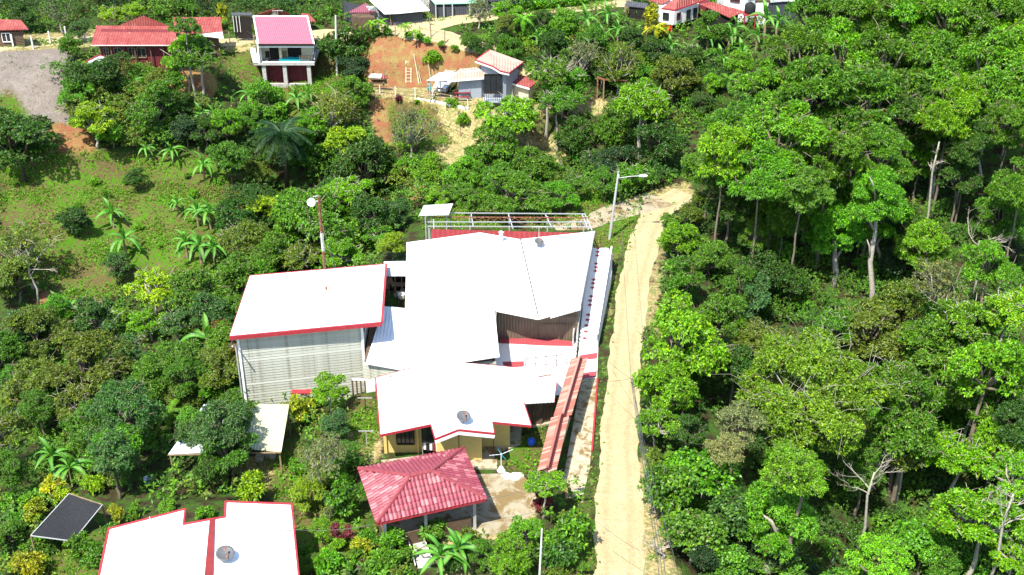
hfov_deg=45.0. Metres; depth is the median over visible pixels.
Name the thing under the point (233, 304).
tree
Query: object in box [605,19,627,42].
banana plant
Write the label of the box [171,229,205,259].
banana plant
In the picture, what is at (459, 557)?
banana plant
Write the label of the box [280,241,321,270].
tree
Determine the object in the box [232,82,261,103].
banana plant
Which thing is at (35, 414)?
tree
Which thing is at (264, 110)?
tree
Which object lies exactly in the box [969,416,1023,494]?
tree
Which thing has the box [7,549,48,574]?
shrub
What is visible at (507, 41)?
tree
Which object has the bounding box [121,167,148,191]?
tree
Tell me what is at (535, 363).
patio railing
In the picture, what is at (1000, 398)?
tree
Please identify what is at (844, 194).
tree
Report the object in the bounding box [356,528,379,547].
bush
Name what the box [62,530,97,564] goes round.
bush
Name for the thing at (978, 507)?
tree
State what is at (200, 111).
banana plant
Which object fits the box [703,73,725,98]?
tree
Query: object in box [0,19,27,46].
red roof shed
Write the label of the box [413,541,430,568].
garden ramp
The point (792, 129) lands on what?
tree
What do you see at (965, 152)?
tree
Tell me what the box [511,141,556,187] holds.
tree
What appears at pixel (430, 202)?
tree
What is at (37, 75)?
lot weeds
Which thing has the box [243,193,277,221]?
tree
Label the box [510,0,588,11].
clipped hedge
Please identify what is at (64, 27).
wire fence
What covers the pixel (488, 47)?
tree
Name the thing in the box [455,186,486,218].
tree
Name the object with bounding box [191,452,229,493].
tree
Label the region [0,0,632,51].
dirt road
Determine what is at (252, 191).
tree
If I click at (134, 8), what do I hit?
tree
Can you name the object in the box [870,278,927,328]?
tree
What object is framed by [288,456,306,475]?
bush
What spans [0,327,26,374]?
tree
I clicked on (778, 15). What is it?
banana plant
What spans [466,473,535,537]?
yard paving
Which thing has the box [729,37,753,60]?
banana plant
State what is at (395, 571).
bush
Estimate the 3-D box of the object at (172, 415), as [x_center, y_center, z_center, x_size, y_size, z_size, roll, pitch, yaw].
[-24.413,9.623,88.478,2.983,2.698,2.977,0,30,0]
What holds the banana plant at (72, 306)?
on the ground at (28, 94)
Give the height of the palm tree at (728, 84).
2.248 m
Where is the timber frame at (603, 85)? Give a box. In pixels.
[596,76,625,99]
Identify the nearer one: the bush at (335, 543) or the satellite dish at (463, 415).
the bush at (335, 543)
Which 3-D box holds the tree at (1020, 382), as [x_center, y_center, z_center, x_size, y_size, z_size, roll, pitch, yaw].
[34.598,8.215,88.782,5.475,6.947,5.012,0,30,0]
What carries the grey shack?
on the ground at (28, 94)
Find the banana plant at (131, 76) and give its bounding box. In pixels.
[127,71,143,95]
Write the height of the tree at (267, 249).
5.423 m
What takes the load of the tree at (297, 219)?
on the ground at (28, 94)
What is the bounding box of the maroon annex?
[681,0,708,24]
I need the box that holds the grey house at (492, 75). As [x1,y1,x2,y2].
[426,49,537,104]
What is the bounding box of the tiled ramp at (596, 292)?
[579,248,611,347]
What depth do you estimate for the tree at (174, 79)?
131.50 m
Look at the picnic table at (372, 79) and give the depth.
136.09 m
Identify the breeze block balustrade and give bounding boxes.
[582,245,592,306]
[596,246,611,342]
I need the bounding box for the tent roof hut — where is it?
[84,54,122,72]
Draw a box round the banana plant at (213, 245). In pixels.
[193,234,226,264]
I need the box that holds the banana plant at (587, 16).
[575,3,599,27]
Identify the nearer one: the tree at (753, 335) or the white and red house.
the tree at (753, 335)
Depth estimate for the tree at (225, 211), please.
115.89 m
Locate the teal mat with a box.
[279,56,310,60]
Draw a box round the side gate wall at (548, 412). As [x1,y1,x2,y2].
[532,402,553,427]
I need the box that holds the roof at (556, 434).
[537,355,587,486]
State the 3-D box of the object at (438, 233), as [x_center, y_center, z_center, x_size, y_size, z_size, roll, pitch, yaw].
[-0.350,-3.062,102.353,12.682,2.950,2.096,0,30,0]
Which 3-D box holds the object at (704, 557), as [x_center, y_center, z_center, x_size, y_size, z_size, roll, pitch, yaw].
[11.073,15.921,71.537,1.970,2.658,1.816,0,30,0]
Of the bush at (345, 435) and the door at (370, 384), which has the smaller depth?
the bush at (345, 435)
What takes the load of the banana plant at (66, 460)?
on the ground at (28, 94)
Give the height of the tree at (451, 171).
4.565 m
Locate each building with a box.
[229,263,386,403]
[404,231,594,368]
[429,0,484,17]
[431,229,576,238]
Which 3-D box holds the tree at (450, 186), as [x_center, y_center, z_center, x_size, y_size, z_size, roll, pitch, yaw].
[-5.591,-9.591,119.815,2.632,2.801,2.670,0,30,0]
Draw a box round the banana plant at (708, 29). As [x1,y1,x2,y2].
[692,24,724,49]
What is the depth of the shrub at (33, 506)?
79.25 m
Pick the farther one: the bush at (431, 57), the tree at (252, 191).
the bush at (431, 57)
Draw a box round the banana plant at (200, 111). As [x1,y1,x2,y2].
[188,102,209,116]
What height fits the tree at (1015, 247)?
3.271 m
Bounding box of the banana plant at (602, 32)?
[599,25,614,50]
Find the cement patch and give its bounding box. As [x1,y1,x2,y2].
[500,472,523,480]
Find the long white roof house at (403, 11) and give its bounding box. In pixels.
[370,0,429,25]
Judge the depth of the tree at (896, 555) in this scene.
72.62 m
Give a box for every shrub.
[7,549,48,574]
[22,496,47,523]
[38,473,67,501]
[106,503,125,522]
[234,469,268,501]
[284,393,316,425]
[298,552,321,574]
[306,517,333,546]
[323,479,365,521]
[372,28,380,33]
[382,25,391,33]
[404,31,411,37]
[415,33,425,40]
[422,36,431,43]
[437,40,444,46]
[450,45,458,51]
[533,538,581,567]
[542,506,596,553]
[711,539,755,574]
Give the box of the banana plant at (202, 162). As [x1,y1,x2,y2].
[189,151,217,179]
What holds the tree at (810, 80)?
on the ground at (28, 94)
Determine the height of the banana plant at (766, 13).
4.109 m
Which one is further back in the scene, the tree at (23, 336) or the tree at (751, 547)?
the tree at (23, 336)
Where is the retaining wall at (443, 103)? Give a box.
[415,98,468,110]
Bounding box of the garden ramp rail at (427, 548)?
[408,540,433,564]
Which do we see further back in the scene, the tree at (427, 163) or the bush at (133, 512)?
the tree at (427, 163)
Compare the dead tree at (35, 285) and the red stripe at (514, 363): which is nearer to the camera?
the red stripe at (514, 363)
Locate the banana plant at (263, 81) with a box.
[254,77,276,102]
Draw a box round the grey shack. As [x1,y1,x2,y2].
[767,0,797,23]
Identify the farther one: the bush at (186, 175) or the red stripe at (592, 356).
the bush at (186, 175)
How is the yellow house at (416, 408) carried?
on the ground at (28, 94)
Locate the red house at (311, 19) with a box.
[301,13,315,21]
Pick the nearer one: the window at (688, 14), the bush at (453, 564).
the bush at (453, 564)
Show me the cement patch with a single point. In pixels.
(514, 476)
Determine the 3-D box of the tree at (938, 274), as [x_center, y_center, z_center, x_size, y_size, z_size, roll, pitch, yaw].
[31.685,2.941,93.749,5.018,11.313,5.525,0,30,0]
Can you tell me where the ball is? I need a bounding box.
[527,437,535,445]
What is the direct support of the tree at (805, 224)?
on the ground at (28, 94)
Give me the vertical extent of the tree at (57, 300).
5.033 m
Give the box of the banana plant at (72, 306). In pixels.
[50,291,76,309]
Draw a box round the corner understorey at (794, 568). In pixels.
[698,448,1023,574]
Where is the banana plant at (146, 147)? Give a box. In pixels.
[136,140,158,158]
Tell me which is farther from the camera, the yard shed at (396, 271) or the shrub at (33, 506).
the yard shed at (396, 271)
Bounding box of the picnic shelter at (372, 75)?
[369,68,387,81]
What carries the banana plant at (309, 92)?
on the ground at (28, 94)
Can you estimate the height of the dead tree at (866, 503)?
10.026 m
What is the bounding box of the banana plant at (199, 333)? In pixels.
[180,312,211,346]
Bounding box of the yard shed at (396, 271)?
[382,261,405,296]
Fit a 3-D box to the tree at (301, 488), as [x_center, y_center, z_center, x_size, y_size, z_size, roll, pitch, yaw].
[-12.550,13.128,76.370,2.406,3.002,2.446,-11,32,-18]
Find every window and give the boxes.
[1,33,10,41]
[103,47,108,56]
[113,47,121,54]
[128,47,136,57]
[136,47,146,57]
[396,430,414,444]
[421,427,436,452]
[484,74,501,93]
[662,12,668,19]
[676,12,680,20]
[686,9,690,20]
[693,7,697,18]
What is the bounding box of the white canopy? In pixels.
[419,203,452,239]
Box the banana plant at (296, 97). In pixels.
[282,86,309,112]
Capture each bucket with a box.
[143,475,151,484]
[398,292,404,299]
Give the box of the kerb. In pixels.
[591,378,597,451]
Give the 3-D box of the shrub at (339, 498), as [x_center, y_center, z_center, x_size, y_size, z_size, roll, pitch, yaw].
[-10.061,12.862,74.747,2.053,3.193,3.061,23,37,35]
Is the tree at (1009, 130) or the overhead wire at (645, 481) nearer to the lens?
the overhead wire at (645, 481)
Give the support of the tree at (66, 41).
on the ground at (28, 94)
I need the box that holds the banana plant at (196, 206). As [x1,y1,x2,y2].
[184,195,214,226]
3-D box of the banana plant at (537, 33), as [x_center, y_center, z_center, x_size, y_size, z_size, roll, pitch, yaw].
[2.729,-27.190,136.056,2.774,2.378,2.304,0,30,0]
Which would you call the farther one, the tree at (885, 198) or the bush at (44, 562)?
the tree at (885, 198)
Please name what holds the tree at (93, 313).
on the ground at (28, 94)
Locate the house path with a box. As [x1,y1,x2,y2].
[482,426,521,457]
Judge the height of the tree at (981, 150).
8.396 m
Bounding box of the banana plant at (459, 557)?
[414,533,470,574]
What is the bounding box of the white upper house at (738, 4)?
[717,0,755,21]
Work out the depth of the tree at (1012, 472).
80.84 m
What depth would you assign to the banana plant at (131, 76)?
132.03 m
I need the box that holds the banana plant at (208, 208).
[192,199,214,229]
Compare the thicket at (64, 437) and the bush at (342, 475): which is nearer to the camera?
the bush at (342, 475)
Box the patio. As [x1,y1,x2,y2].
[496,341,577,395]
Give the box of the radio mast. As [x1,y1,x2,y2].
[287,195,345,306]
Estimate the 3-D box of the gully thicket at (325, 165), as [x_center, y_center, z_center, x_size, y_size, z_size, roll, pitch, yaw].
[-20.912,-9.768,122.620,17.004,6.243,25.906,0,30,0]
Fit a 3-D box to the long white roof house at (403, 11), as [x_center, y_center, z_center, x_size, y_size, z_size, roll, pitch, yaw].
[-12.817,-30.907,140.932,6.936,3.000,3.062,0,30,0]
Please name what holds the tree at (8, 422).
on the ground at (28, 94)
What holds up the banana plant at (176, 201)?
on the ground at (28, 94)
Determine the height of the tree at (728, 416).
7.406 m
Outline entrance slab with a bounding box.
[578,348,597,378]
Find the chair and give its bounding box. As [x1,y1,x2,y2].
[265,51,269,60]
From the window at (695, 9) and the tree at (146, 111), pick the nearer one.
the tree at (146, 111)
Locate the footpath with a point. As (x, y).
(653, 203)
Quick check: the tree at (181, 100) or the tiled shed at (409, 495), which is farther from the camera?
the tree at (181, 100)
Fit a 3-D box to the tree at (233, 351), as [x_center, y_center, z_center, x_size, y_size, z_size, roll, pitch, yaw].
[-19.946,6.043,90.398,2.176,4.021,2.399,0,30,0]
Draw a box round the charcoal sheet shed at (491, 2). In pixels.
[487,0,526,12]
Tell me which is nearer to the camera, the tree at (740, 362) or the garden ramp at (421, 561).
the garden ramp at (421, 561)
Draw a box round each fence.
[10,26,85,48]
[228,31,254,43]
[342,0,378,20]
[351,378,375,396]
[373,85,467,107]
[375,19,494,52]
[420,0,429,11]
[438,118,525,144]
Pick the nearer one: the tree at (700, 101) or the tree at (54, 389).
the tree at (54, 389)
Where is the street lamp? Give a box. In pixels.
[608,171,647,239]
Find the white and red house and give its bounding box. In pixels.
[648,0,704,31]
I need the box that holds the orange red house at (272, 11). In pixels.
[256,8,288,14]
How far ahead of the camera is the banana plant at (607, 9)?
138.87 m
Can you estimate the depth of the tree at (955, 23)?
112.84 m
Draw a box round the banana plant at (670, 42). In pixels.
[666,34,682,49]
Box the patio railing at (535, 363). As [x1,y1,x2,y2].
[525,354,566,365]
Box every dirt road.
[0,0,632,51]
[593,188,691,574]
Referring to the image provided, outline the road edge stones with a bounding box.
[580,252,665,571]
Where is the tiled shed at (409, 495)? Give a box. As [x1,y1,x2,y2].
[357,446,486,545]
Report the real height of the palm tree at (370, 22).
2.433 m
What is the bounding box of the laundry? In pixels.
[422,443,436,453]
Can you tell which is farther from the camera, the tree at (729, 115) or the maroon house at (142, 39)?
the maroon house at (142, 39)
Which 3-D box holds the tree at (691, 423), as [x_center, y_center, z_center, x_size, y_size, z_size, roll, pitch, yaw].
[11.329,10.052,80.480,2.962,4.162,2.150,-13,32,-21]
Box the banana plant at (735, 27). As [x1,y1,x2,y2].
[725,15,749,42]
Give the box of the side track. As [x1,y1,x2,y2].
[398,29,543,75]
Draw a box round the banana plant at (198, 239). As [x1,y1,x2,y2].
[175,229,220,264]
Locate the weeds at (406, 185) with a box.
[32,23,671,574]
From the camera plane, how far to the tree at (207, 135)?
126.67 m
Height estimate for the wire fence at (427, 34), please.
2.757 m
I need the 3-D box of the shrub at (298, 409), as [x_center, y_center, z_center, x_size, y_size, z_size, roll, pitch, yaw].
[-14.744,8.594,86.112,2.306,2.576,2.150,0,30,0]
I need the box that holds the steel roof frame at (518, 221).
[428,212,592,238]
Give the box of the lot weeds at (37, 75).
[1,46,73,127]
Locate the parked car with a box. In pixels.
[433,70,456,91]
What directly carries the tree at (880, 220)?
on the ground at (28, 94)
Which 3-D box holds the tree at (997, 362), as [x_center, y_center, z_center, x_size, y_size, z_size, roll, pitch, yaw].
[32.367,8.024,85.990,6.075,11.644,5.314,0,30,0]
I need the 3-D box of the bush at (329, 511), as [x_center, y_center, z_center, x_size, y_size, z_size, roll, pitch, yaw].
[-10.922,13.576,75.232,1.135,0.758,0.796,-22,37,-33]
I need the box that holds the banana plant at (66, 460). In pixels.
[49,452,94,486]
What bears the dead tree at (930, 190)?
on the ground at (28, 94)
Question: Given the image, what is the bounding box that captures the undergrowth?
[0,0,1023,574]
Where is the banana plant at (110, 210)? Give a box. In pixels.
[95,197,129,228]
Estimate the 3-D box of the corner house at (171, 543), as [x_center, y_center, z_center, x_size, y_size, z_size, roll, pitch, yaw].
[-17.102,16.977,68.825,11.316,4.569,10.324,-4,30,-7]
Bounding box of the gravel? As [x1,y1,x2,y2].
[0,48,68,135]
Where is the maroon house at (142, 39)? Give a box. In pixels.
[91,16,223,71]
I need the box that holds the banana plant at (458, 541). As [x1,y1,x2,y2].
[433,527,488,574]
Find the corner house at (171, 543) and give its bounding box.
[98,500,299,574]
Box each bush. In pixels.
[0,490,19,512]
[5,511,27,528]
[5,555,17,572]
[17,490,38,512]
[23,537,52,555]
[27,487,49,502]
[29,551,50,574]
[41,538,62,553]
[52,485,77,503]
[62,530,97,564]
[63,258,71,263]
[70,468,89,483]
[72,202,82,207]
[79,474,105,494]
[79,537,104,566]
[87,176,100,184]
[100,190,112,198]
[101,521,117,536]
[123,502,142,521]
[131,222,143,230]
[155,498,176,513]
[183,172,189,178]
[187,189,197,196]
[194,505,214,518]
[214,177,222,184]
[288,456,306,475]
[297,544,315,557]
[303,395,320,409]
[310,500,324,513]
[311,422,329,438]
[313,546,346,574]
[321,478,332,492]
[323,505,336,519]
[328,468,354,484]
[329,521,345,546]
[329,538,346,552]
[330,424,349,436]
[342,523,353,538]
[344,561,355,571]
[348,545,372,562]
[349,536,371,554]
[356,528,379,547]
[357,556,373,571]
[361,548,400,574]
[377,525,407,549]
[385,564,404,574]
[394,95,402,100]
[398,545,412,562]
[416,516,446,542]
[421,49,442,62]
[443,548,467,573]
[445,97,457,107]
[455,112,470,124]
[459,525,481,541]
[466,537,494,567]
[486,531,532,574]
[511,557,533,574]
[527,538,538,546]
[530,490,553,513]
[545,566,569,574]
[577,561,592,571]
[643,446,661,467]
[647,396,656,407]
[659,509,675,519]
[660,213,681,226]
[662,413,679,439]
[662,451,674,466]
[663,525,684,549]
[668,287,687,305]
[683,389,700,409]
[684,372,701,386]
[691,498,707,509]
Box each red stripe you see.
[499,338,572,345]
[503,361,523,366]
[578,352,597,359]
[582,371,596,378]
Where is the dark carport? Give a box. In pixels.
[625,1,657,19]
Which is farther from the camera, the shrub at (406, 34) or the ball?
the shrub at (406, 34)
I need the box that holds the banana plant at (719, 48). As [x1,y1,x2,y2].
[703,43,729,71]
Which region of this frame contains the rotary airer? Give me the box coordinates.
[489,445,512,472]
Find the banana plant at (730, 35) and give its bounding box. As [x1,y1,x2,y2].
[714,22,742,53]
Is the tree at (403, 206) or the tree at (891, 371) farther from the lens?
the tree at (403, 206)
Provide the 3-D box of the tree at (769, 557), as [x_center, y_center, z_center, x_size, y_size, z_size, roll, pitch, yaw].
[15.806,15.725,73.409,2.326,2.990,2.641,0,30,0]
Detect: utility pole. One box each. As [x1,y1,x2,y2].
[335,15,337,75]
[539,529,542,574]
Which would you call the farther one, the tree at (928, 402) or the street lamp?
the street lamp
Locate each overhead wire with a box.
[232,525,367,531]
[618,172,630,374]
[631,378,661,572]
[631,380,674,558]
[631,381,658,573]
[632,378,665,574]
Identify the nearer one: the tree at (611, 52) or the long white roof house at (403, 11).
the tree at (611, 52)
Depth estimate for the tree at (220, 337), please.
91.21 m
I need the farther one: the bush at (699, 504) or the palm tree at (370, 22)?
the palm tree at (370, 22)
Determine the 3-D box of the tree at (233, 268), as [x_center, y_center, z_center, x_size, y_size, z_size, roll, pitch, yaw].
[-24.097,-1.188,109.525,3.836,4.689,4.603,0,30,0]
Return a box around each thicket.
[3,287,249,475]
[40,55,225,147]
[221,114,373,268]
[381,146,677,204]
[478,11,752,123]
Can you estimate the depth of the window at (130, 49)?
134.85 m
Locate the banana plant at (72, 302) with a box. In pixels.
[61,295,84,320]
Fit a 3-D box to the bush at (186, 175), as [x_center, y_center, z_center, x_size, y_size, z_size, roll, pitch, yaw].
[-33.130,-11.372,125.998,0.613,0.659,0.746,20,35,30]
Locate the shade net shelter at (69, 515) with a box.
[30,493,106,548]
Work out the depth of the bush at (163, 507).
77.45 m
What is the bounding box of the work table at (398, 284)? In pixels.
[393,282,405,292]
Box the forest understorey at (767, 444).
[721,283,1021,482]
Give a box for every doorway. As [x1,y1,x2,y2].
[269,48,278,58]
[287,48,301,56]
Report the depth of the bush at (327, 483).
77.50 m
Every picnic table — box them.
[370,77,384,86]
[454,90,469,98]
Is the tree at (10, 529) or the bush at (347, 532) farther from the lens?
the tree at (10, 529)
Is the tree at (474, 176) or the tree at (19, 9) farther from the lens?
the tree at (19, 9)
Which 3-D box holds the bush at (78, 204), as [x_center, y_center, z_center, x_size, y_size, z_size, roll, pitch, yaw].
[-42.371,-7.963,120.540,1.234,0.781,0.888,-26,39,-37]
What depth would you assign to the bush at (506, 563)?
69.63 m
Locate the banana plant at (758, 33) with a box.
[744,21,767,49]
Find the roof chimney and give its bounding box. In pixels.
[498,230,503,240]
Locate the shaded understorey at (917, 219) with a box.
[681,196,1023,320]
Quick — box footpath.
[551,193,672,229]
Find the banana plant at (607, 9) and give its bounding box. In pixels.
[594,0,624,29]
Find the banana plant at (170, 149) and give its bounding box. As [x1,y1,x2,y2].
[157,141,185,163]
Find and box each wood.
[0,0,357,15]
[367,0,530,5]
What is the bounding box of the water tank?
[742,2,756,27]
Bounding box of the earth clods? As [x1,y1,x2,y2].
[363,39,600,143]
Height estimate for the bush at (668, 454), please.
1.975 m
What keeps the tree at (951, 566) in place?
on the ground at (28, 94)
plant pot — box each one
[255,454,263,462]
[268,451,275,459]
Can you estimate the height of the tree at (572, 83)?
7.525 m
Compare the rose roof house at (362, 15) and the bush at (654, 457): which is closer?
the bush at (654, 457)
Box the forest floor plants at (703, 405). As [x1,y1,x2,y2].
[678,131,1023,574]
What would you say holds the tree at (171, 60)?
on the ground at (28, 94)
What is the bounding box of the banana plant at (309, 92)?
[299,86,320,103]
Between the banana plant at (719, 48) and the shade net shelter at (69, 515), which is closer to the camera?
the shade net shelter at (69, 515)
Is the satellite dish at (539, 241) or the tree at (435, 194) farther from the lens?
the tree at (435, 194)
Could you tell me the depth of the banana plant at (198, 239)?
114.26 m
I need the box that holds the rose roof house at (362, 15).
[349,3,376,35]
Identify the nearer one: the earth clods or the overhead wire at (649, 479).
the overhead wire at (649, 479)
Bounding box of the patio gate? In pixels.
[572,298,582,349]
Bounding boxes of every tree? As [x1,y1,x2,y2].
[0,106,64,182]
[0,219,64,289]
[0,250,44,303]
[0,304,75,358]
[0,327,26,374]
[0,350,57,429]
[0,356,24,413]
[0,408,29,450]
[0,445,33,504]
[0,515,28,551]
[1,309,56,358]
[8,0,35,30]
[14,248,56,304]
[14,387,59,440]
[23,366,91,406]
[35,0,75,33]
[35,293,74,320]
[39,327,136,388]
[48,377,100,441]
[53,206,94,236]
[54,393,102,447]
[56,76,94,108]
[57,32,82,60]
[59,61,97,99]
[59,338,110,372]
[67,101,116,148]
[68,18,89,38]
[68,103,96,134]
[72,295,123,338]
[84,387,144,443]
[84,423,143,491]
[86,51,131,93]
[86,428,138,499]
[87,82,104,102]
[91,112,124,148]
[93,5,124,25]
[96,369,132,391]
[97,375,168,468]
[101,251,131,284]
[104,94,128,113]
[113,332,149,375]
[116,373,167,406]
[121,1,145,18]
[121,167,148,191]
[121,264,174,327]
[123,79,180,140]
[127,308,166,340]
[130,66,166,94]
[131,351,168,385]
[147,69,186,96]
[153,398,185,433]
[155,337,204,380]
[159,306,199,343]
[160,33,206,94]
[160,89,194,119]
[160,378,202,408]
[161,352,208,397]
[162,267,227,310]
[167,17,201,98]
[168,113,202,147]
[170,409,200,463]
[175,37,216,94]
[176,405,201,436]
[187,399,250,477]
[189,116,223,151]
[189,290,234,326]
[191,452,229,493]
[192,96,212,113]
[193,360,240,400]
[195,111,226,141]
[197,425,259,485]
[198,340,241,398]
[202,318,230,343]
[205,140,252,189]
[205,319,236,352]
[207,108,245,139]
[213,198,254,232]
[214,2,228,26]
[216,219,265,253]
[217,155,244,180]
[218,251,258,294]
[218,387,256,425]
[220,293,242,322]
[223,217,275,257]
[224,439,251,481]
[227,343,242,384]
[233,103,257,133]
[236,81,286,125]
[237,183,275,221]
[241,253,277,276]
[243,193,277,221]
[245,160,276,185]
[248,116,314,189]
[250,230,289,273]
[263,241,282,271]
[271,182,367,269]
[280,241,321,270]
[288,473,325,516]
[290,133,325,173]
[293,431,353,500]
[297,105,330,143]
[303,83,364,128]
[310,370,348,414]
[314,25,377,64]
[314,176,335,190]
[318,236,365,267]
[319,407,349,443]
[320,125,369,155]
[321,174,371,205]
[325,439,363,470]
[329,139,351,161]
[330,202,358,227]
[331,74,374,110]
[331,130,396,190]
[336,56,369,83]
[349,191,399,241]
[360,224,395,251]
[363,19,377,39]
[364,164,385,193]
[373,18,387,38]
[375,231,405,260]
[386,157,414,184]
[386,196,412,229]
[390,104,440,158]
[397,22,412,41]
[408,28,422,47]
[409,151,440,191]
[424,185,448,204]
[424,185,451,204]
[440,155,475,187]
[444,176,465,199]
[455,157,486,189]
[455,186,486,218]
[459,32,477,54]
[463,125,521,168]
[466,0,494,29]
[470,38,488,56]
[474,90,539,158]
[479,168,551,218]
[480,161,512,184]
[482,42,493,52]
[490,0,524,30]
[495,14,515,33]
[495,33,522,58]
[507,514,543,548]
[509,12,535,39]
[509,51,523,59]
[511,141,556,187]
[516,162,542,190]
[521,55,540,72]
[523,466,566,518]
[524,55,572,140]
[528,9,554,29]
[537,28,567,57]
[537,85,584,156]
[539,67,586,132]
[542,156,563,179]
[542,180,580,212]
[543,51,586,118]
[547,6,579,34]
[552,114,594,165]
[558,46,580,61]
[559,174,589,192]
[566,38,600,80]
[575,23,605,47]
[580,147,604,166]
[585,103,633,149]
[586,57,614,88]
[589,165,621,202]
[590,41,647,94]
[591,144,641,175]
[608,46,639,65]
[608,66,634,87]
[611,81,673,159]
[612,159,645,196]
[618,26,644,45]
[630,358,698,415]
[631,77,669,133]
[633,64,653,81]
[633,119,690,168]
[633,401,682,447]
[636,461,702,517]
[637,530,672,559]
[638,288,736,376]
[640,35,673,65]
[642,3,668,40]
[642,23,667,39]
[649,53,701,107]
[655,220,702,256]
[656,507,728,565]
[662,254,704,291]
[665,441,742,510]
[666,62,692,81]
[666,412,705,458]
[669,82,688,105]
[670,44,703,61]
[679,192,711,226]
[680,150,717,229]
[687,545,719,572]
[688,90,715,117]
[691,240,730,280]
[692,9,728,47]
[696,291,746,342]
[697,121,753,240]
[697,528,741,549]
[701,173,764,251]
[702,88,775,226]
[702,425,744,494]
[703,48,724,68]
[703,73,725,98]
[706,486,755,541]
[714,339,761,405]
[714,394,773,473]
[715,137,796,266]
[719,72,742,93]
[720,263,766,310]
[723,49,753,74]
[725,272,771,318]
[726,316,785,378]
[730,53,780,114]
[731,519,772,557]
[733,199,779,253]
[734,317,898,458]
[736,250,794,309]
[736,479,818,573]
[737,97,829,254]
[737,217,770,262]
[758,198,810,259]
[758,438,826,572]
[760,21,836,88]
[760,439,834,498]
[760,530,800,571]
[767,53,858,124]
[774,261,814,307]
[777,149,836,298]
[783,0,850,105]
[796,120,872,271]
[800,184,836,244]
[800,198,866,286]
[809,305,854,382]
[812,64,912,181]
[816,182,866,234]
[819,0,900,35]
[821,15,895,87]
[825,182,857,205]
[829,453,902,551]
[831,436,888,516]
[838,295,902,373]
[844,521,870,551]
[844,531,915,574]
[845,166,907,300]
[846,17,934,160]
[850,122,913,263]
[852,183,883,255]
[859,198,914,262]
[862,355,924,490]
[866,397,946,513]
[867,214,894,254]
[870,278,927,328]
[871,0,945,38]
[872,370,945,498]
[873,82,937,183]
[873,153,914,221]
[873,321,919,363]
[874,245,909,279]
[881,426,925,505]
[893,217,951,277]
[893,234,915,265]
[893,518,950,574]
[896,63,944,177]
[897,316,962,405]
[901,144,941,203]
[903,21,982,143]
[903,257,968,308]
[905,0,999,46]
[913,73,990,218]
[917,363,963,406]
[918,428,993,489]
[918,543,962,574]
[919,280,969,335]
[921,95,948,207]
[921,333,977,411]
[925,22,1023,180]
[927,141,944,218]
[927,484,1023,574]
[930,293,1002,412]
[934,156,983,234]
[943,103,1000,203]
[943,119,994,231]
[944,332,1023,446]
[944,376,995,443]
[954,238,1021,339]
[958,0,1023,45]
[967,208,1018,300]
[968,369,1023,447]
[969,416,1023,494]
[971,101,1003,182]
[973,190,1023,260]
[979,448,1023,535]
[982,284,1023,342]
[983,97,1023,220]
[983,165,1015,194]
[983,331,1022,421]
[985,482,1023,574]
[987,156,1023,292]
[987,532,1023,574]
[989,383,1023,450]
[990,390,1023,446]
[994,15,1023,157]
[998,239,1023,266]
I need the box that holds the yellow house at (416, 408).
[375,360,557,469]
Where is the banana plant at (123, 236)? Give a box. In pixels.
[105,223,141,256]
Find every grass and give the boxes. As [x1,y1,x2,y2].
[0,0,650,574]
[543,207,639,574]
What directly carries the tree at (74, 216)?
on the ground at (28, 94)
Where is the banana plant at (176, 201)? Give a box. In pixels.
[166,195,185,214]
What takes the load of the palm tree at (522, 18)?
on the ground at (28, 94)
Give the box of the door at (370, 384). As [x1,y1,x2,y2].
[365,379,375,392]
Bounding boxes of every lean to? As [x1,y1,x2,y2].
[168,404,290,477]
[363,306,404,389]
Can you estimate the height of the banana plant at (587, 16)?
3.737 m
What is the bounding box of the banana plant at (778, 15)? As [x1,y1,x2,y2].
[762,6,790,35]
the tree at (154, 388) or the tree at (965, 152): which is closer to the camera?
the tree at (154, 388)
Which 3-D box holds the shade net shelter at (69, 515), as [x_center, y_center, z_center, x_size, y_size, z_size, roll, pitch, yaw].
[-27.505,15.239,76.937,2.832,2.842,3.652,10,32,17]
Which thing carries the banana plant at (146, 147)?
on the ground at (28, 94)
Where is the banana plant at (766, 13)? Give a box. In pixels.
[747,0,784,36]
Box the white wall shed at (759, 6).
[755,0,769,23]
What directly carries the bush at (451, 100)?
on the ground at (28, 94)
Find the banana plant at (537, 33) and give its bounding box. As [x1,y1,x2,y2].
[527,28,543,47]
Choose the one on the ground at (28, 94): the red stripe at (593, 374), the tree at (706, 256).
the tree at (706, 256)
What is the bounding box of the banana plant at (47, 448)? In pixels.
[31,436,76,474]
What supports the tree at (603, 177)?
on the ground at (28, 94)
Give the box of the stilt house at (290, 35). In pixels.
[250,15,319,87]
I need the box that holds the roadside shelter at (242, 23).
[231,12,252,37]
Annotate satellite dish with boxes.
[216,545,234,560]
[456,410,470,421]
[535,238,543,244]
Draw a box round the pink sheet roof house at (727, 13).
[700,2,742,26]
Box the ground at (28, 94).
[0,0,1023,574]
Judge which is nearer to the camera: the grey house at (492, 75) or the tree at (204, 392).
the tree at (204, 392)
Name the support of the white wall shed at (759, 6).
on the ground at (28, 94)
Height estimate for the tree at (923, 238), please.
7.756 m
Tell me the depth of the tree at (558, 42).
133.44 m
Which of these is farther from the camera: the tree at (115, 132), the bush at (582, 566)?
the tree at (115, 132)
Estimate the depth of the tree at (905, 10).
114.17 m
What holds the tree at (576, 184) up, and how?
on the ground at (28, 94)

